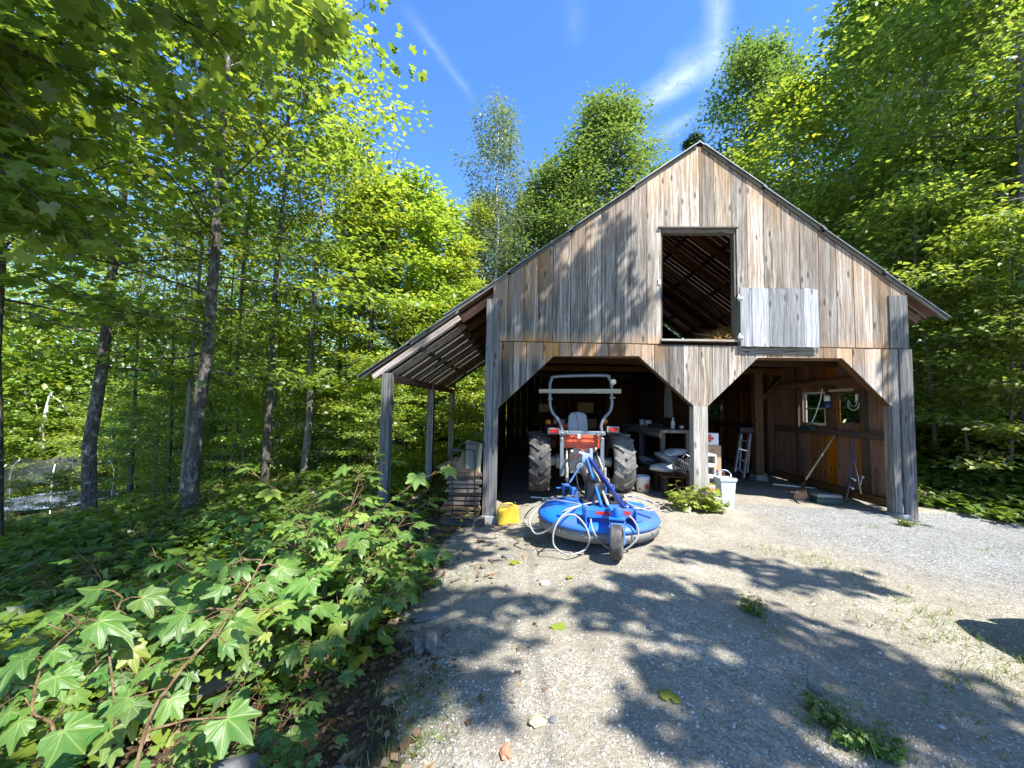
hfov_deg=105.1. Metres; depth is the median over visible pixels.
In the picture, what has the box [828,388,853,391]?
lath
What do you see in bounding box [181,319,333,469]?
sapling
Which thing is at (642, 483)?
bucket
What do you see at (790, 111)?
hardwood tree
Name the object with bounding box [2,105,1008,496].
distant wood
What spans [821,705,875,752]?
weed
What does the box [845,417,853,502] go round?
fishing rod
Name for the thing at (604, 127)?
poplar tree
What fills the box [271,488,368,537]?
raspberry plant
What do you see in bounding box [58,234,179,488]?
hardwood tree
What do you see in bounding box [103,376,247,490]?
sapling
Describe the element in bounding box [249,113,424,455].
hardwood tree
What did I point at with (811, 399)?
window
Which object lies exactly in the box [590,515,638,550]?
hose
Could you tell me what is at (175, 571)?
raspberry plant
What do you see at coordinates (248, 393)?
sapling
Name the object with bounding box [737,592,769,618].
weed
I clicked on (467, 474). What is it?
firewood slab
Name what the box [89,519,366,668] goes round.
raspberry plant
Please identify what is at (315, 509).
woodland herb
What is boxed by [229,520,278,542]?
woodland herb
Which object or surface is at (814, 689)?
stone
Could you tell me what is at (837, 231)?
sapling
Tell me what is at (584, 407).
box
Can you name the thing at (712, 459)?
cinder block
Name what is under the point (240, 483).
woodland herb
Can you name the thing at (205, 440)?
sapling
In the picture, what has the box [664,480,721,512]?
bush
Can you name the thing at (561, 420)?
box
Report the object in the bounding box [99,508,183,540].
woodland herb
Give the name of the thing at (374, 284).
maple tree
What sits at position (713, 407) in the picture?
window
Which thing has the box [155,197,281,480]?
hardwood tree
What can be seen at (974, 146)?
sapling
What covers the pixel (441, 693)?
grass
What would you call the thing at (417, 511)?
board
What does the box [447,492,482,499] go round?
firewood slab
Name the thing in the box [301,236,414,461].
hemlock tree
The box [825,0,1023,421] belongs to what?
poplar tree
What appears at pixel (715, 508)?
bush
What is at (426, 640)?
rotten stump
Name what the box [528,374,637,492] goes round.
tractor
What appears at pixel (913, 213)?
sapling
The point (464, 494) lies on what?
firewood slab
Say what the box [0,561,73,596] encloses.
woodland herb
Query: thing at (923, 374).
sapling
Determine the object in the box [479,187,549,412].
poplar tree
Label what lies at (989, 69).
hardwood tree
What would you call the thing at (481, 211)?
hardwood tree
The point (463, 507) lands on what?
firewood slab
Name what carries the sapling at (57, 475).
on the ground at (768, 508)
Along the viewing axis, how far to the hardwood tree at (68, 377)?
25.63 m
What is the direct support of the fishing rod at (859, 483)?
attached to the barn
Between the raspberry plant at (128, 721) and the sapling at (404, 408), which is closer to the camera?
the raspberry plant at (128, 721)
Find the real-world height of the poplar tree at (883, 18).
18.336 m
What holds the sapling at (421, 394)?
on the ground at (768, 508)
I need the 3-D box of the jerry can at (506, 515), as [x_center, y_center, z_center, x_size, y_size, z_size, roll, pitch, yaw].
[-0.073,2.248,6.837,0.370,0.375,0.170,2,-3,-13]
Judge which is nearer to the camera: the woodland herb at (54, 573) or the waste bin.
the woodland herb at (54, 573)
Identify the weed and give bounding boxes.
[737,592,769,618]
[792,684,851,727]
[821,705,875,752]
[855,721,908,766]
[893,516,916,527]
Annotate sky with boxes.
[3,0,1014,405]
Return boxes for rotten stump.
[402,626,449,658]
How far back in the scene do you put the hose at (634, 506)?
5.51 m
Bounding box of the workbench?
[621,423,689,492]
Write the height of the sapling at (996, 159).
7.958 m
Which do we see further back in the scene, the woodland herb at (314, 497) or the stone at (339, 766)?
the woodland herb at (314, 497)
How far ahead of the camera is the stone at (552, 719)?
2.04 m
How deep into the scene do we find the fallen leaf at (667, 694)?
2.25 m
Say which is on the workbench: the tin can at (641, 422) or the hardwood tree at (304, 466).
the tin can at (641, 422)
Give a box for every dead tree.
[35,391,71,493]
[393,138,405,448]
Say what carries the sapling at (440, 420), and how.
on the ground at (768, 508)
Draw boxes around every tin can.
[639,419,644,425]
[645,420,651,425]
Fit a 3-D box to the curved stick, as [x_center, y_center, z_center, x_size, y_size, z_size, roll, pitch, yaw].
[6.606,0.483,8.510,0.051,0.748,0.327,1,-3,-2]
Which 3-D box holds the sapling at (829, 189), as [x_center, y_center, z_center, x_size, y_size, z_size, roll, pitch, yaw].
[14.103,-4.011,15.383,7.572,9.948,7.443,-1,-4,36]
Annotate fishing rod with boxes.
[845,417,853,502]
[847,415,856,493]
[854,461,864,493]
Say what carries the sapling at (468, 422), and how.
on the ground at (768, 508)
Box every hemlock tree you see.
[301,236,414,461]
[373,241,460,439]
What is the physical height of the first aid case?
0.244 m
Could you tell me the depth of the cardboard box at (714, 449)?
7.81 m
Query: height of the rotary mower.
0.977 m
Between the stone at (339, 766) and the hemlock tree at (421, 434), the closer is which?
the stone at (339, 766)
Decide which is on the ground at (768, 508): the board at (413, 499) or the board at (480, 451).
the board at (413, 499)
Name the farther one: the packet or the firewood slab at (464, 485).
the firewood slab at (464, 485)
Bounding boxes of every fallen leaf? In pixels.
[550,622,565,630]
[658,687,681,702]
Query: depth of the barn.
7.12 m
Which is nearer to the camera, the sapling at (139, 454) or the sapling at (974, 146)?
the sapling at (974, 146)
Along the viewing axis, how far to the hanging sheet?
9.11 m
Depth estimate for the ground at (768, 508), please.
2.94 m
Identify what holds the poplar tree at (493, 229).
on the ground at (768, 508)
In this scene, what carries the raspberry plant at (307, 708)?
on the ground at (768, 508)
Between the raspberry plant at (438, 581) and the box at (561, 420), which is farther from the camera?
the box at (561, 420)
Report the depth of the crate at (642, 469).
8.73 m
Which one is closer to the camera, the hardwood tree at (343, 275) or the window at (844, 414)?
the window at (844, 414)
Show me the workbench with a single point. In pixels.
(642, 431)
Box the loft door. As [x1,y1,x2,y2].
[737,287,819,347]
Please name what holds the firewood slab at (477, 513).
on the timber
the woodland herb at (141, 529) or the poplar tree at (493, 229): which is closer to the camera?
the woodland herb at (141, 529)
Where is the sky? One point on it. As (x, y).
(543, 54)
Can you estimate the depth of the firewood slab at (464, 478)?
6.86 m
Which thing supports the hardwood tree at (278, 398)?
on the ground at (768, 508)
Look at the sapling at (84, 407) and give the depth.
19.53 m
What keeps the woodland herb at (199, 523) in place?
on the ground at (768, 508)
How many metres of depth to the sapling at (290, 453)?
24.38 m
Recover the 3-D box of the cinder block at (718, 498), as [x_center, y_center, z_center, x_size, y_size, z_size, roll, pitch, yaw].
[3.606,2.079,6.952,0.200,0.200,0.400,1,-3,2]
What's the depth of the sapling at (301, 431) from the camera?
13.35 m
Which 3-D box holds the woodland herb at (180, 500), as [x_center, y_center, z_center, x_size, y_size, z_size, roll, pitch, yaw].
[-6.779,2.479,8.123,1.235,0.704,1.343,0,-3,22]
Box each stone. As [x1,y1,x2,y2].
[203,753,271,767]
[332,765,346,767]
[406,605,448,622]
[528,714,546,727]
[548,715,556,723]
[806,684,822,694]
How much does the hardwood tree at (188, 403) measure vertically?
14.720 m
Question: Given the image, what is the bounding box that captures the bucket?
[636,474,649,493]
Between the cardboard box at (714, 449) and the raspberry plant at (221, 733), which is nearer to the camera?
the raspberry plant at (221, 733)
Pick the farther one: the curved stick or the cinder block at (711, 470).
the curved stick
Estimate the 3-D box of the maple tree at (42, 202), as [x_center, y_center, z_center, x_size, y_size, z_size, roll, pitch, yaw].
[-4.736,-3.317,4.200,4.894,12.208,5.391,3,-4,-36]
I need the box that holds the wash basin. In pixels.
[639,456,655,465]
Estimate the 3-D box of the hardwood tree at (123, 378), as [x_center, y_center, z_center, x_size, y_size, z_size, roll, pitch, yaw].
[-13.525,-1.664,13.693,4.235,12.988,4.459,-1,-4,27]
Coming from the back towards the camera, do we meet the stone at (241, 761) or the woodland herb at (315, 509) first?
the woodland herb at (315, 509)
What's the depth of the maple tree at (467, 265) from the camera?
18.46 m
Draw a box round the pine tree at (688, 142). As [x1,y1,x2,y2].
[679,129,705,153]
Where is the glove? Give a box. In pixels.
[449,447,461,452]
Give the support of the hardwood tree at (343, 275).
on the ground at (768, 508)
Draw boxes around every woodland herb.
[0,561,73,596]
[0,606,90,664]
[0,663,93,761]
[9,531,145,604]
[21,630,153,705]
[41,563,140,598]
[93,531,185,561]
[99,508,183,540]
[117,520,171,538]
[124,507,188,526]
[146,485,232,514]
[147,488,209,508]
[148,556,210,578]
[160,482,226,496]
[171,501,232,523]
[173,515,229,530]
[199,489,247,505]
[221,476,261,487]
[223,498,265,515]
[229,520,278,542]
[243,475,288,485]
[267,468,318,493]
[287,486,347,514]
[291,479,345,493]
[301,492,364,510]
[395,456,444,473]
[917,484,961,505]
[946,480,995,493]
[963,488,1007,506]
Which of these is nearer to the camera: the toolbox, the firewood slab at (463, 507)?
the firewood slab at (463, 507)
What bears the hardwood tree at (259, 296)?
on the ground at (768, 508)
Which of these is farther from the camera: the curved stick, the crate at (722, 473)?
the curved stick
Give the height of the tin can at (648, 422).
0.140 m
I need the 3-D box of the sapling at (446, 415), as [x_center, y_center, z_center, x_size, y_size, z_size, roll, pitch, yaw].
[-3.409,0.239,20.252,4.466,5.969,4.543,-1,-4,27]
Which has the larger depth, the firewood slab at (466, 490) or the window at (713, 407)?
the window at (713, 407)
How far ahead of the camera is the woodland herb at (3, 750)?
2.12 m
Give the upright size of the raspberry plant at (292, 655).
0.812 m
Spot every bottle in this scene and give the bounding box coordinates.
[671,418,674,428]
[824,395,830,407]
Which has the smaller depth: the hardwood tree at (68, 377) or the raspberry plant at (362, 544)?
the raspberry plant at (362, 544)
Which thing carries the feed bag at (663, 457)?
on the feed bag at (664, 467)
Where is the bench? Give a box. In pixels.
[650,470,688,497]
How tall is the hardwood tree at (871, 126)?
19.895 m
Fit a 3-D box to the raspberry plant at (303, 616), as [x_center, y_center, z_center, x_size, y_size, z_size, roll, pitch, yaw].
[-1.599,1.901,3.559,1.673,0.859,2.144,-2,-4,43]
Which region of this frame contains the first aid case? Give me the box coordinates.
[708,432,718,444]
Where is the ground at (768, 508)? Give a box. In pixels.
[4,358,1023,767]
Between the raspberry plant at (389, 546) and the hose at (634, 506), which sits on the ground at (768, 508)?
the raspberry plant at (389, 546)
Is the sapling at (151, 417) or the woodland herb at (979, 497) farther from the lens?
the sapling at (151, 417)
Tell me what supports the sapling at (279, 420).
on the ground at (768, 508)
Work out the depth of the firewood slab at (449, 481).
6.80 m
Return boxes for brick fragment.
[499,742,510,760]
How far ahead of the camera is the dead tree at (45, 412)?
21.55 m
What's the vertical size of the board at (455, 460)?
0.248 m
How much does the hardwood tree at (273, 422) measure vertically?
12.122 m
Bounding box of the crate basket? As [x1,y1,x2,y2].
[672,453,689,478]
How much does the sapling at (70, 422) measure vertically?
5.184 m
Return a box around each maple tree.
[0,0,291,536]
[0,0,293,519]
[0,0,352,265]
[0,0,432,512]
[276,166,450,462]
[297,163,484,453]
[354,193,520,444]
[408,237,487,431]
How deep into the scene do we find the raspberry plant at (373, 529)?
3.85 m
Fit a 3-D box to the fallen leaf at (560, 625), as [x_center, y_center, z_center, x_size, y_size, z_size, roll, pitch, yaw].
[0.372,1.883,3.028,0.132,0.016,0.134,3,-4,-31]
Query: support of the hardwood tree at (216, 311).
on the ground at (768, 508)
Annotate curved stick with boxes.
[811,389,822,422]
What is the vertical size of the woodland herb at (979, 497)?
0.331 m
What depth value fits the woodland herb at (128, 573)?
4.66 m
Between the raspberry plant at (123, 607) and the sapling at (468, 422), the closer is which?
the raspberry plant at (123, 607)
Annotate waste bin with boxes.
[713,476,737,509]
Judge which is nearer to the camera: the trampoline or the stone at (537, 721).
the stone at (537, 721)
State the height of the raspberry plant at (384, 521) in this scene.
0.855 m
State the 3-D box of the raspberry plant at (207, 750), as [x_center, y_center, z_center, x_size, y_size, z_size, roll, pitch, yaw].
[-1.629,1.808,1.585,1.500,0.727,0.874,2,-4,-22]
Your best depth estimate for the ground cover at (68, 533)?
6.16 m
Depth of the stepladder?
9.65 m
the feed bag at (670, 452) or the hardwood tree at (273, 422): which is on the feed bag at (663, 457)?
the feed bag at (670, 452)
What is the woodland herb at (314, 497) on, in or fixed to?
on the ground at (768, 508)
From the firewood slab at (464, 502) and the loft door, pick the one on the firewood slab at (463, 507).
the firewood slab at (464, 502)
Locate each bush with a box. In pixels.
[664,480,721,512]
[692,494,734,513]
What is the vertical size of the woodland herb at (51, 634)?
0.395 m
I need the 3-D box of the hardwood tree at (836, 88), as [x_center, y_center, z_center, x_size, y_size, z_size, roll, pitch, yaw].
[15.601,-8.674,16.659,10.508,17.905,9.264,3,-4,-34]
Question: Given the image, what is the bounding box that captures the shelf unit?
[532,389,605,445]
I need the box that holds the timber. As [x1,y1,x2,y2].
[440,516,484,526]
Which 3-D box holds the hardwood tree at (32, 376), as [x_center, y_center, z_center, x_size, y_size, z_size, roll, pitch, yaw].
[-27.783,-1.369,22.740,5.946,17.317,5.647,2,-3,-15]
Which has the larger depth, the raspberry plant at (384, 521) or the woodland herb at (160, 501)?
the woodland herb at (160, 501)
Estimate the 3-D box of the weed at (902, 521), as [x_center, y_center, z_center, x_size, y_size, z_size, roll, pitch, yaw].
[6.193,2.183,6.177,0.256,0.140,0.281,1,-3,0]
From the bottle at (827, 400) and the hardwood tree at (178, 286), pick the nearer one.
the bottle at (827, 400)
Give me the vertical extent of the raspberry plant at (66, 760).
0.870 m
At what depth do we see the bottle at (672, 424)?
8.34 m
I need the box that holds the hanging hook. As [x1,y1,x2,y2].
[847,400,859,410]
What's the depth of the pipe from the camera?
8.91 m
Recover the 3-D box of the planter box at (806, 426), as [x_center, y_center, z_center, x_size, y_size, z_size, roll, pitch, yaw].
[6.701,0.958,8.886,0.132,0.190,0.366,1,-3,2]
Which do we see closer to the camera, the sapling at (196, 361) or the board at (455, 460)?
the board at (455, 460)
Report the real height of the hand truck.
1.353 m
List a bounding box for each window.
[708,401,717,419]
[804,392,825,425]
[836,390,859,425]
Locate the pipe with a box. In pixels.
[773,483,817,488]
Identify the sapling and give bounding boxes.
[3,409,63,518]
[4,427,32,497]
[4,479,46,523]
[6,380,81,482]
[16,418,122,492]
[22,469,80,522]
[28,368,125,471]
[35,385,182,503]
[43,379,185,508]
[72,371,215,501]
[98,402,180,491]
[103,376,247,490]
[142,355,264,478]
[160,388,256,481]
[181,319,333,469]
[200,384,291,487]
[201,379,263,477]
[201,381,294,479]
[220,344,315,464]
[240,337,347,458]
[271,361,360,469]
[292,357,369,454]
[307,381,378,470]
[321,356,422,473]
[353,377,442,460]
[357,317,454,441]
[395,337,469,444]
[415,385,481,432]
[419,370,484,441]
[455,364,506,431]
[807,131,964,351]
[821,121,1023,409]
[833,98,1014,378]
[833,169,1023,450]
[848,225,1007,404]
[849,130,1023,414]
[889,240,1023,457]
[907,171,1016,382]
[909,205,1023,460]
[920,287,1023,470]
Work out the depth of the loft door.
6.91 m
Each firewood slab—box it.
[440,497,482,510]
[443,495,482,504]
[444,468,482,476]
[444,476,480,479]
[444,482,482,492]
[444,507,481,515]
[446,475,482,483]
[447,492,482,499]
[448,484,480,487]
[449,489,482,495]
[453,463,482,472]
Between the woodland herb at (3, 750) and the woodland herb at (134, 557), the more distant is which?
the woodland herb at (134, 557)
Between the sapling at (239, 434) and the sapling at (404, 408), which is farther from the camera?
the sapling at (239, 434)
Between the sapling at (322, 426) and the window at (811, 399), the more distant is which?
the sapling at (322, 426)
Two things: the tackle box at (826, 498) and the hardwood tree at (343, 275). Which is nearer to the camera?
the tackle box at (826, 498)
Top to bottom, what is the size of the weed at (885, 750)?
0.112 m
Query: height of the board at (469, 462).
0.528 m
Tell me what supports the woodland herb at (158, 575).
on the ground at (768, 508)
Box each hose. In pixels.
[524,495,659,528]
[529,505,589,555]
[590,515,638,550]
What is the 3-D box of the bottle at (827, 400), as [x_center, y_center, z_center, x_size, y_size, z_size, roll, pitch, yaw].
[6.668,0.371,8.293,0.114,0.280,0.114,1,-3,2]
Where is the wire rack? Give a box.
[716,469,730,478]
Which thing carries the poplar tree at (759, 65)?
on the ground at (768, 508)
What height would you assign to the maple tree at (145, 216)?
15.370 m
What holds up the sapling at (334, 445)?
on the ground at (768, 508)
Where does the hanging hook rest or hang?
hanging from the barn
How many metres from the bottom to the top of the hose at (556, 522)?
0.437 m
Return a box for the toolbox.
[647,421,664,427]
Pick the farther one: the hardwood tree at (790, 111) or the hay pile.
the hardwood tree at (790, 111)
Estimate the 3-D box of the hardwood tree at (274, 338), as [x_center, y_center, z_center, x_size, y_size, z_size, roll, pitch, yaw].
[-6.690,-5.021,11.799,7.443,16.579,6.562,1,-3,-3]
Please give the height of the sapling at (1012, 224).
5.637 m
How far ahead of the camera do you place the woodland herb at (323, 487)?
8.67 m
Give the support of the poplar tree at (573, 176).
on the ground at (768, 508)
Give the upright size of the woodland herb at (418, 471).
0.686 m
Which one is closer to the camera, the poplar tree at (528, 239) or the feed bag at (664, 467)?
the feed bag at (664, 467)
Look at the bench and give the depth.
7.62 m
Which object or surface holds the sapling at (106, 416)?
on the ground at (768, 508)
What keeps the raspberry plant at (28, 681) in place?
on the ground at (768, 508)
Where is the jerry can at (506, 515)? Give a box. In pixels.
[496,502,518,524]
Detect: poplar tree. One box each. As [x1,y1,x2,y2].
[450,188,522,417]
[479,136,617,288]
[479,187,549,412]
[515,75,681,324]
[682,15,845,224]
[767,0,1023,393]
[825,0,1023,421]
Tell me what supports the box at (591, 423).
on the shelf unit
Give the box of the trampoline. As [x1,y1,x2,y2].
[4,455,121,518]
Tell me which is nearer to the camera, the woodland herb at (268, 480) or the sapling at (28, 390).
the woodland herb at (268, 480)
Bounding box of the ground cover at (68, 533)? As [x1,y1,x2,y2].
[0,351,1023,767]
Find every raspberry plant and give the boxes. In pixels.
[0,551,217,669]
[0,599,135,767]
[0,624,86,731]
[0,644,189,767]
[14,676,317,767]
[58,580,175,767]
[64,557,278,746]
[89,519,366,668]
[98,552,310,767]
[119,541,285,611]
[135,558,328,630]
[147,714,284,767]
[188,551,416,687]
[190,715,348,767]
[198,662,365,767]
[204,501,365,574]
[208,527,453,647]
[227,451,456,601]
[270,499,416,586]
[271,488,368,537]
[278,494,427,617]
[288,495,402,554]
[320,554,442,597]
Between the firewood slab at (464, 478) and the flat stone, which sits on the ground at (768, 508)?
the flat stone
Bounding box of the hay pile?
[693,323,737,345]
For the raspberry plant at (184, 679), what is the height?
0.983 m
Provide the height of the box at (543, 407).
0.280 m
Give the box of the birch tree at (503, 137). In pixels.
[447,84,540,288]
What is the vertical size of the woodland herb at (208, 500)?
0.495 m
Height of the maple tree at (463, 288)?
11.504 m
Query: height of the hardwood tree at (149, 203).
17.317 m
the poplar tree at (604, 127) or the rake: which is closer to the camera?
the rake
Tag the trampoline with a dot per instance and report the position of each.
(105, 494)
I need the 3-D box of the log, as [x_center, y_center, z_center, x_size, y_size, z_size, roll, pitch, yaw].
[-1.897,2.018,2.685,0.468,0.140,0.120,4,-4,-38]
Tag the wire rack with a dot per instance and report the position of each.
(722, 471)
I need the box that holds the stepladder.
[733,427,753,478]
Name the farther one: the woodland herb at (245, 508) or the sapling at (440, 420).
the sapling at (440, 420)
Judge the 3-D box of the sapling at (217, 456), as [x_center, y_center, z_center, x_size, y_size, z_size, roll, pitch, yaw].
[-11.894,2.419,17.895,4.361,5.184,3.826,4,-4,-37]
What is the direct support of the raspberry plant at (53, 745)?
on the ground at (768, 508)
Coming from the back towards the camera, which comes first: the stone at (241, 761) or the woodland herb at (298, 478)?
the woodland herb at (298, 478)
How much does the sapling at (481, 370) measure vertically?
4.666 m
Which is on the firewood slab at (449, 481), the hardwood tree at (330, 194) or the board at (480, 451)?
the board at (480, 451)
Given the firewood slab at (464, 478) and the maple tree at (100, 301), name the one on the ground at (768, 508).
the maple tree at (100, 301)
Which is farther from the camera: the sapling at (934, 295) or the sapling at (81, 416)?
the sapling at (81, 416)
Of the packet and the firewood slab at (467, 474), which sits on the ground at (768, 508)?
the packet
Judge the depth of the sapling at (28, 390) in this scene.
26.21 m
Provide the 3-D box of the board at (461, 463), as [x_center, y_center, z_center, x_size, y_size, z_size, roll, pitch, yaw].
[-0.892,1.409,7.122,0.200,0.333,0.406,0,-3,12]
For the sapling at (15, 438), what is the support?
on the ground at (768, 508)
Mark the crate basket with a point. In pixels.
(680, 469)
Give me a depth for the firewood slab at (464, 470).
6.90 m
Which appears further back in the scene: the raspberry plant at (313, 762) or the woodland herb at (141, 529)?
the woodland herb at (141, 529)
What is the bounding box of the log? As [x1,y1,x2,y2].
[191,659,274,701]
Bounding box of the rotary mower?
[538,448,660,559]
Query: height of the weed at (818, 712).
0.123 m
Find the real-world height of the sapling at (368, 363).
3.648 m
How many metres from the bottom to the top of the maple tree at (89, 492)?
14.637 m
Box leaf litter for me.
[84,439,1023,767]
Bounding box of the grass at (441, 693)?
[320,521,1023,767]
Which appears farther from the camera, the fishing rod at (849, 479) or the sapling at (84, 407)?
the sapling at (84, 407)
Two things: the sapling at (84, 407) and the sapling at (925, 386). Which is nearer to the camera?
the sapling at (925, 386)
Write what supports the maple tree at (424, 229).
on the ground at (768, 508)
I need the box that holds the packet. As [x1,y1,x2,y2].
[540,581,549,585]
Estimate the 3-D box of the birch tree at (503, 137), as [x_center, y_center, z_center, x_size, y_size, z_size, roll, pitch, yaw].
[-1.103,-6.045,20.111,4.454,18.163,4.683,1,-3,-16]
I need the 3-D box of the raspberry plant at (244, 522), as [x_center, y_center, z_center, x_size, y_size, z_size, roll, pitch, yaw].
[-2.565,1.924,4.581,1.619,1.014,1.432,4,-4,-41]
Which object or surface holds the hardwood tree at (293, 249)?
on the ground at (768, 508)
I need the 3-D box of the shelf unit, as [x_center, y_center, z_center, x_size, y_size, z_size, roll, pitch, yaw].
[2.003,1.373,13.897,2.550,2.300,0.500,1,-3,2]
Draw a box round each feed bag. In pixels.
[648,463,684,472]
[653,451,687,464]
[663,448,687,456]
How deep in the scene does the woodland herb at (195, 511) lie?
7.50 m
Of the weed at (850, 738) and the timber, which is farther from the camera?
the timber
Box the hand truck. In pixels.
[451,435,482,517]
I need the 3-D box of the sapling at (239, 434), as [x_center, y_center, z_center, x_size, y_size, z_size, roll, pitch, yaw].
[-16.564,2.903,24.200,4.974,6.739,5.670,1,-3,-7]
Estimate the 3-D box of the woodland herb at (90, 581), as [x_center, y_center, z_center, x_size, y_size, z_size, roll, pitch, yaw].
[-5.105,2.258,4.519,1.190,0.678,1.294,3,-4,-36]
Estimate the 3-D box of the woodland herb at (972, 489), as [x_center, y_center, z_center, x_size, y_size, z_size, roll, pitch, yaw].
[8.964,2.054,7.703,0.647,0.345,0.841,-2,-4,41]
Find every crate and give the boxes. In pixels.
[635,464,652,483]
[716,470,724,475]
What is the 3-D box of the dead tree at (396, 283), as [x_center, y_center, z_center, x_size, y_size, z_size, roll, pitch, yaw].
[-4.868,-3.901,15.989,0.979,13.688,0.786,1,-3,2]
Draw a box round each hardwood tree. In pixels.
[2,233,92,498]
[10,249,137,490]
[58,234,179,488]
[64,173,198,496]
[76,206,239,495]
[80,184,220,494]
[122,212,230,368]
[129,0,415,482]
[134,1,301,496]
[140,196,258,483]
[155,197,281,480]
[157,60,313,477]
[182,196,308,463]
[211,0,444,471]
[232,217,314,469]
[242,206,342,454]
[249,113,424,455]
[309,194,383,359]
[441,197,522,426]
[721,62,914,250]
[764,0,1009,232]
[797,22,1006,244]
[837,3,1015,281]
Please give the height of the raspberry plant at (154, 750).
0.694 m
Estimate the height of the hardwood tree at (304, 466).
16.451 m
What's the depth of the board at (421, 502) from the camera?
8.01 m
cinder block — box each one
[708,453,716,464]
[708,465,715,475]
[708,476,714,486]
[710,493,726,509]
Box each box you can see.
[538,404,548,411]
[553,419,564,423]
[576,402,592,412]
[587,419,596,428]
[708,445,720,469]
[799,422,815,430]
[810,492,843,504]
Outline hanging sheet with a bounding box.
[664,384,672,417]
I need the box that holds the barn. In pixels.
[357,140,950,523]
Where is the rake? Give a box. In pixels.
[794,435,834,500]
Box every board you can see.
[390,489,429,517]
[398,510,423,518]
[413,494,425,505]
[436,457,458,468]
[455,451,465,468]
[465,440,478,469]
[476,443,482,480]
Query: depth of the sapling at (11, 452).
22.18 m
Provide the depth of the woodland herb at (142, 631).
3.06 m
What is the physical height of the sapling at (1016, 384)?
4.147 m
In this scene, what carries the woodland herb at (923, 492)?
on the ground at (768, 508)
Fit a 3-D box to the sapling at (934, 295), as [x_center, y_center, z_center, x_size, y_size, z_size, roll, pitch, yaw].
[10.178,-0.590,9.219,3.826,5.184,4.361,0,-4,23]
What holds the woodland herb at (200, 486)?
on the ground at (768, 508)
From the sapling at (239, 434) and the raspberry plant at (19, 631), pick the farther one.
the sapling at (239, 434)
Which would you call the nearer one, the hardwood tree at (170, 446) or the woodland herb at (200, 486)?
the woodland herb at (200, 486)

